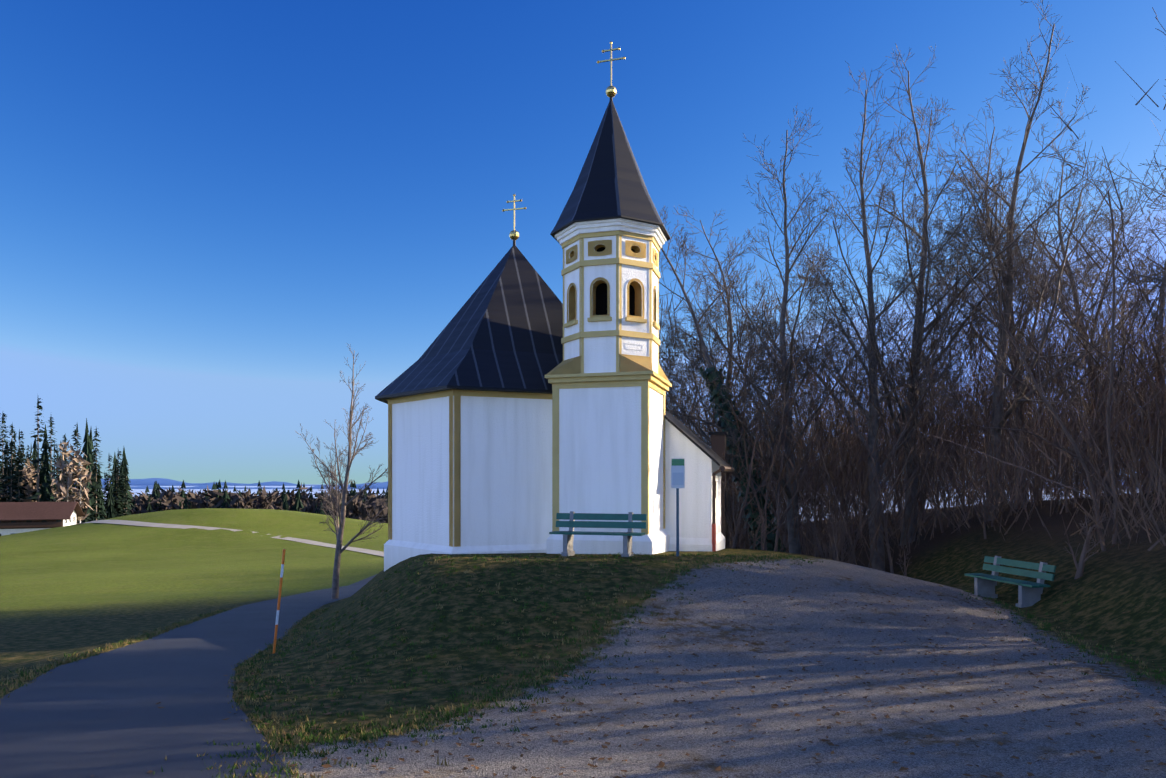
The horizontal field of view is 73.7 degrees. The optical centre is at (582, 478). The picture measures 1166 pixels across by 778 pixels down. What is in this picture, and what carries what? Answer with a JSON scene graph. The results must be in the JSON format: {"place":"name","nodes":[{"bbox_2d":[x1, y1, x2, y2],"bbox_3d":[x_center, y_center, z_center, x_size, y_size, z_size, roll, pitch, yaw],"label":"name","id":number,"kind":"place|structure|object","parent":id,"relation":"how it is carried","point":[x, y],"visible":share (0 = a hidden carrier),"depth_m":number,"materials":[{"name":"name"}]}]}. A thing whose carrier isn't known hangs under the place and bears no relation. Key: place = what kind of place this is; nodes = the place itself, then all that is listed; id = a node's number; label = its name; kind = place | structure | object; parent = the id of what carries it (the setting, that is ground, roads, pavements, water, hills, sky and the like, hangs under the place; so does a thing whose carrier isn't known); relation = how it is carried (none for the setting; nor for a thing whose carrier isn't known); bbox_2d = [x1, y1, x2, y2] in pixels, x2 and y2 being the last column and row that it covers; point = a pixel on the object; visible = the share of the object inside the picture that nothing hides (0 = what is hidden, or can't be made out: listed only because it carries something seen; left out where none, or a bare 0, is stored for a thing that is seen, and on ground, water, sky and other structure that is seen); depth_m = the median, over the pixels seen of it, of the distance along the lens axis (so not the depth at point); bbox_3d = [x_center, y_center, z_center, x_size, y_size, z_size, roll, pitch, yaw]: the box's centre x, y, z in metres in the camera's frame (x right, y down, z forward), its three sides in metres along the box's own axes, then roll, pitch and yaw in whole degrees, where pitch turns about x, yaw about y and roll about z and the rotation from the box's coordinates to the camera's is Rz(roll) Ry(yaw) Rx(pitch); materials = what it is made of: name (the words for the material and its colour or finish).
{"place":"outdoors","nodes":[
{"label":"outdoors","id":0,"kind":"place"},
{"bbox_2d":[0,574,376,777],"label":"paved path","id":1,"kind":"structure","parent":0,"point":[102,715],"depth_m":7.55,"materials":[{"name":"grey asphalt"}]},
{"bbox_2d":[74,520,383,556],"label":"field track","id":2,"kind":"structure","parent":0,"point":[149,524],"depth_m":115.71,"materials":[{"name":"beige gravel"}]},
{"bbox_2d":[0,484,1165,777],"bbox_3d":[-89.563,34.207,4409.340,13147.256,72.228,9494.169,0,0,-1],"label":"terrain","id":3,"kind":"structure","parent":0,"point":[80,590],"depth_m":10.77,"materials":[{"name":"green plant"}]},
{"bbox_2d":[0,502,84,535],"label":"farmhouse","id":4,"kind":"object","parent":3,"relation":"on","point":[18,517],"visible":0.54,"depth_m":144.70,"materials":[{"name":"paint"}]},
{"bbox_2d":[0,398,387,523],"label":"forest","id":5,"kind":"object","parent":3,"relation":"on","point":[29,481],"visible":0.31,"depth_m":198.38,"materials":[{"name":"green plant"}]},
{"bbox_2d":[272,549,285,653],"bbox_3d":[-4.637,2.021,11.820,0.229,1.895,0.040,0,0,-1],"label":"snow marker pole","id":6,"kind":"object","parent":3,"relation":"on","point":[278,604],"visible":0.94,"depth_m":11.80,"materials":[{"name":"orange"}]},
{"bbox_2d":[295,344,387,598],"bbox_3d":[-8.213,-0.251,27.711,3.984,9.272,2.562,0,0,35],"label":"tree","id":7,"kind":"object","parent":3,"relation":"on","point":[341,512],"visible":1,"depth_m":27.60,"materials":[{"name":"grey plant"}]},
{"bbox_2d":[375,41,734,570],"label":"chapel","id":8,"kind":"structure","parent":3,"relation":"on","point":[523,402],"depth_m":17.33,"materials":[{"name":"paint"}]},
{"bbox_2d":[0,552,1165,777],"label":"grass tufts and leaves","id":9,"kind":"object","parent":3,"relation":"on","point":[298,728],"visible":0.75,"depth_m":8.87,"materials":[{"name":"green plant"}]},
{"bbox_2d":[549,511,646,556],"bbox_3d":[0.307,1.144,15.729,1.900,0.924,0.621,0,0,16],"label":"bench","id":10,"kind":"object","parent":3,"relation":"on","point":[572,524],"visible":0.88,"depth_m":15.78,"materials":[{"name":"wood"}]},
{"bbox_2d":[671,458,684,555],"bbox_3d":[1.898,0.728,15.544,0.270,2.260,0.073,0,0,9],"label":"sign post","id":11,"kind":"object","parent":3,"relation":"on","point":[677,473],"visible":0.85,"depth_m":15.52,"materials":[{"name":"grey metal"}]},
{"bbox_2d":[699,366,785,552],"bbox_3d":[5.117,-0.236,24.624,2.889,6.673,1.220,0,0,8],"label":"ivy on trunk","id":12,"kind":"object","parent":3,"relation":"on","point":[709,377],"visible":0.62,"depth_m":24.44,"materials":[{"name":"green plant"}]},
{"bbox_2d":[659,0,1165,570],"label":"tree group","id":13,"kind":"object","parent":3,"relation":"on","point":[919,318],"visible":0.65,"depth_m":25.26,"materials":[{"name":"brown plant"}]},
{"bbox_2d":[659,7,1165,578],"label":"brush thicket","id":14,"kind":"object","parent":3,"relation":"on","point":[1157,429],"visible":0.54,"depth_m":23.87,"materials":[{"name":"brown plant"}]},
{"bbox_2d":[964,556,1055,607],"bbox_3d":[8.602,2.087,15.701,0.621,0.924,1.900,0,0,-11],"label":"bench","id":15,"kind":"object","parent":3,"relation":"on","point":[1029,593],"visible":0.77,"depth_m":15.56,"materials":[{"name":"wood"}]},
{"bbox_2d":[0,0,1165,483],"label":"sky","id":16,"kind":"structure","parent":0,"point":[204,204],"materials":[{"name":"blue"}]},
{"bbox_2d":[74,478,1141,488],"bbox_3d":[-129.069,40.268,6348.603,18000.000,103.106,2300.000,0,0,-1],"label":"distant hills","id":17,"kind":"structure","parent":0,"point":[141,483],"depth_m":7415.48,"materials":[{"name":"blue"}]}
]}

